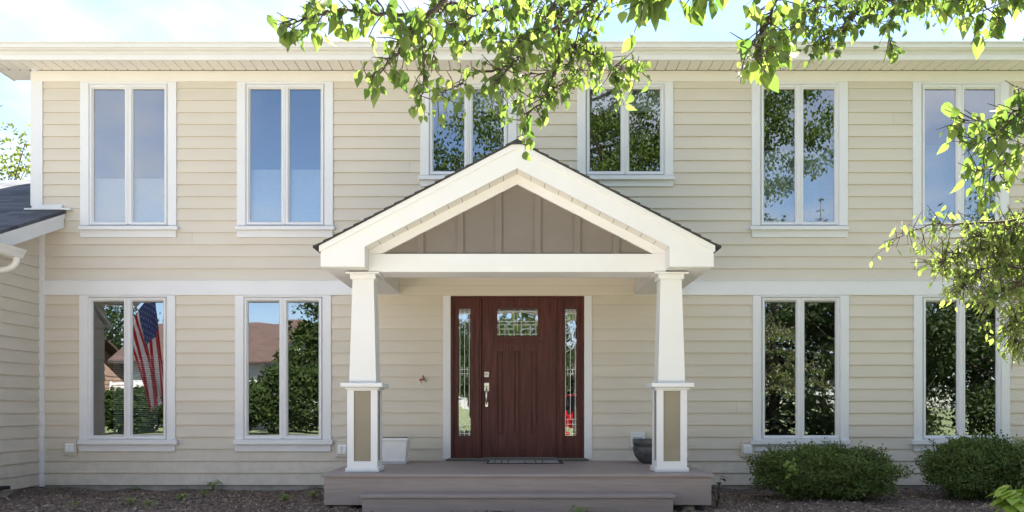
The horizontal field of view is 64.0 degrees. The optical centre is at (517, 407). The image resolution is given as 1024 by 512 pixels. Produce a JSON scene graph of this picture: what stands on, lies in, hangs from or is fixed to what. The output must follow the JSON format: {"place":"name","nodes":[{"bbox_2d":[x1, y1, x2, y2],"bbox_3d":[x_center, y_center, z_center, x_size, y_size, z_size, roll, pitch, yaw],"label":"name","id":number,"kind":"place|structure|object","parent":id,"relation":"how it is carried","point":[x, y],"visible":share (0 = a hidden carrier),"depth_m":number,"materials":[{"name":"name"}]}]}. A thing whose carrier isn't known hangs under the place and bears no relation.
{"place":"outdoors","nodes":[
{"label":"outdoors","id":0,"kind":"place"},
{"bbox_2d":[0,0,1023,179],"label":"sky","id":1,"kind":"structure","parent":0,"point":[20,20],"materials":[{"name":"white"}]},
{"bbox_2d":[486,460,563,463],"bbox_3d":[0.094,0.653,9.860,0.909,0.014,0.480,0,0,0],"label":"door mat","id":2,"kind":"object","parent":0,"point":[524,462],"depth_m":9.71,"materials":[{"name":"rubber"}]},
{"label":"ground","id":3,"kind":"structure","parent":0,"visible":0},
{"bbox_2d":[0,105,29,179],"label":"shade tree","id":4,"kind":"object","parent":3,"relation":"on","point":[15,173],"visible":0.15,"depth_m":22.07,"materials":[{"name":"green plant"}]},
{"bbox_2d":[0,485,1023,511],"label":"mulch bed","id":5,"kind":"object","parent":3,"relation":"on","point":[855,507],"visible":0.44,"depth_m":8.89,"materials":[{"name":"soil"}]},
{"bbox_2d":[141,500,157,506],"bbox_3d":[-3.721,0.973,8.285,0.153,0.094,0.171,0,0,31],"label":"weed","id":6,"kind":"object","parent":5,"relation":"on","point":[148,504],"visible":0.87,"depth_m":8.28,"materials":[{"name":"green plant"}]},
{"bbox_2d":[173,493,189,500],"bbox_3d":[-3.671,0.983,8.970,0.176,0.099,0.181,0,0,0],"label":"weed","id":7,"kind":"object","parent":5,"relation":"on","point":[181,497],"visible":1,"depth_m":8.96,"materials":[{"name":"green plant"}]},
{"bbox_2d":[203,480,221,489],"bbox_3d":[-3.765,0.963,10.146,0.201,0.140,0.233,0,0,-44],"label":"weed","id":8,"kind":"object","parent":5,"relation":"on","point":[209,483],"visible":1,"depth_m":10.15,"materials":[{"name":"green plant"}]},
{"bbox_2d":[279,494,291,500],"bbox_3d":[-2.512,0.975,8.842,0.156,0.091,0.159,0,0,-35],"label":"weed","id":9,"kind":"object","parent":5,"relation":"on","point":[287,496],"visible":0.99,"depth_m":8.84,"materials":[{"name":"green plant"}]},
{"bbox_2d":[307,490,319,497],"bbox_3d":[-2.333,0.995,9.349,0.158,0.099,0.174,0,0,0],"label":"weed","id":10,"kind":"object","parent":5,"relation":"on","point":[313,494],"visible":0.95,"depth_m":9.34,"materials":[{"name":"green plant"}]},
{"bbox_2d":[332,505,350,508],"bbox_3d":[-1.766,1.015,8.260,0.218,0.096,0.214,0,0,0],"label":"stone","id":11,"kind":"object","parent":5,"relation":"on","point":[341,506],"visible":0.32,"depth_m":8.19,"materials":[{"name":"grey stone"}]},
{"bbox_2d":[566,505,592,511],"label":"grass tuft","id":12,"kind":"object","parent":5,"relation":"on","point":[578,509],"visible":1,"depth_m":7.80,"materials":[{"name":"green plant"}]},
{"bbox_2d":[681,505,694,511],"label":"stone","id":13,"kind":"object","parent":5,"relation":"on","point":[688,507],"visible":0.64,"depth_m":8.19,"materials":[{"name":"grey stone"}]},
{"bbox_2d":[711,476,727,506],"bbox_3d":[2.080,0.872,8.479,0.252,0.332,0.232,0,0,0],"label":"creeping plant","id":14,"kind":"object","parent":5,"relation":"on","point":[719,484],"visible":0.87,"depth_m":8.48,"materials":[{"name":"green plant"}]},
{"bbox_2d":[742,437,915,500],"bbox_3d":[3.489,0.694,9.217,1.856,0.744,1.126,0,0,0],"label":"boxwood shrub","id":15,"kind":"object","parent":5,"relation":"on","point":[830,471],"visible":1,"depth_m":8.95,"materials":[{"name":"green plant"}]},
{"bbox_2d":[912,427,1023,500],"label":"boxwood shrub","id":16,"kind":"object","parent":5,"relation":"on","point":[974,467],"visible":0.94,"depth_m":9.01,"materials":[{"name":"green plant"}]},
{"bbox_2d":[999,436,1023,489],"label":"variegated shrub","id":17,"kind":"object","parent":5,"relation":"on","point":[1021,459],"visible":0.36,"depth_m":8.91,"materials":[{"name":"green plant"}]},
{"bbox_2d":[0,41,1023,511],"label":"house","id":18,"kind":"structure","parent":3,"relation":"on","point":[254,265],"depth_m":10.22,"materials":[{"name":"beige paint"}]},
{"bbox_2d":[77,295,178,451],"bbox_3d":[-4.842,-0.428,10.258,1.235,1.948,0.205,0,0,0],"label":"window","id":19,"kind":"structure","parent":18,"relation":"in","point":[88,442],"depth_m":10.22,"materials":[{"name":"white paint"}]},
{"bbox_2d":[78,81,179,236],"bbox_3d":[-4.830,-3.096,10.263,1.235,1.943,0.215,0,0,0],"label":"window","id":20,"kind":"structure","parent":18,"relation":"in","point":[129,206],"depth_m":10.22,"materials":[{"name":"white paint"}]},
{"bbox_2d":[233,295,332,451],"bbox_3d":[-2.908,-0.428,10.227,1.230,1.948,0.145,0,0,0],"label":"window","id":21,"kind":"structure","parent":18,"relation":"in","point":[243,442],"depth_m":10.21,"materials":[{"name":"white paint"}]},
{"bbox_2d":[235,81,334,236],"bbox_3d":[-2.884,-3.096,10.263,1.230,1.943,0.215,0,0,0],"label":"window","id":22,"kind":"structure","parent":18,"relation":"in","point":[285,202],"depth_m":10.22,"materials":[{"name":"white paint"}]},
{"bbox_2d":[382,437,410,463],"bbox_3d":[-1.445,0.507,9.740,0.330,0.306,0.330,0,0,0],"label":"planter","id":23,"kind":"object","parent":18,"relation":"on","point":[395,450],"visible":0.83,"depth_m":9.60,"materials":[{"name":"white plastic"}]},
{"bbox_2d":[419,81,516,186],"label":"window","id":24,"kind":"structure","parent":18,"relation":"in","point":[477,103],"depth_m":10.22,"materials":[{"name":"white paint"}]},
{"bbox_2d":[482,298,556,456],"bbox_3d":[0.027,-0.379,10.258,0.939,2.004,0.114,0,0,0],"label":"door","id":25,"kind":"structure","parent":18,"relation":"in","point":[519,373],"depth_m":10.28,"materials":[{"name":"brown wood"}]},
{"bbox_2d":[577,81,674,186],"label":"window","id":26,"kind":"structure","parent":18,"relation":"in","point":[658,98],"depth_m":10.22,"materials":[{"name":"white paint"}]},
{"bbox_2d":[633,439,651,463],"bbox_3d":[1.592,0.517,9.740,0.430,0.285,0.430,0,0,0],"label":"bowl planter","id":27,"kind":"object","parent":18,"relation":"on","point":[642,449],"visible":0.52,"depth_m":9.59,"materials":[{"name":"stone"}]},
{"bbox_2d":[749,81,848,236],"bbox_3d":[3.506,-3.096,10.308,1.236,1.943,0.305,0,0,0],"label":"window","id":28,"kind":"structure","parent":18,"relation":"in","point":[798,192],"depth_m":10.22,"materials":[{"name":"white paint"}]},
{"bbox_2d":[749,295,849,451],"bbox_3d":[3.518,-0.428,10.227,1.236,1.948,0.145,0,0,0],"label":"window","id":29,"kind":"structure","parent":18,"relation":"in","point":[759,440],"depth_m":10.21,"materials":[{"name":"white paint"}]},
{"bbox_2d":[909,81,1008,236],"bbox_3d":[5.518,-3.096,10.308,1.263,1.943,0.305,0,0,0],"label":"window","id":30,"kind":"structure","parent":18,"relation":"in","point":[934,175],"depth_m":10.23,"materials":[{"name":"white paint"}]},
{"bbox_2d":[909,295,1010,451],"bbox_3d":[5.522,-0.428,10.227,1.246,1.948,0.145,0,0,0],"label":"window","id":31,"kind":"structure","parent":18,"relation":"in","point":[1002,368],"depth_m":10.22,"materials":[{"name":"white paint"}]},
{"label":"lawn","id":32,"kind":"structure","parent":0,"visible":0},
{"bbox_2d":[266,0,1023,215],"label":"pear tree","id":33,"kind":"object","parent":32,"relation":"on","point":[1002,123],"visible":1,"depth_m":3.52,"materials":[{"name":"green plant"}]},
{"bbox_2d":[870,199,1023,368],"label":"crabapple tree","id":34,"kind":"object","parent":32,"relation":"on","point":[1003,240],"visible":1,"depth_m":4.99,"materials":[{"name":"green plant"}]},
{"bbox_2d":[985,485,1023,511],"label":"hosta","id":35,"kind":"object","parent":32,"relation":"on","point":[1013,501],"visible":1,"depth_m":7.09,"materials":[{"name":"green plant"}]}
]}

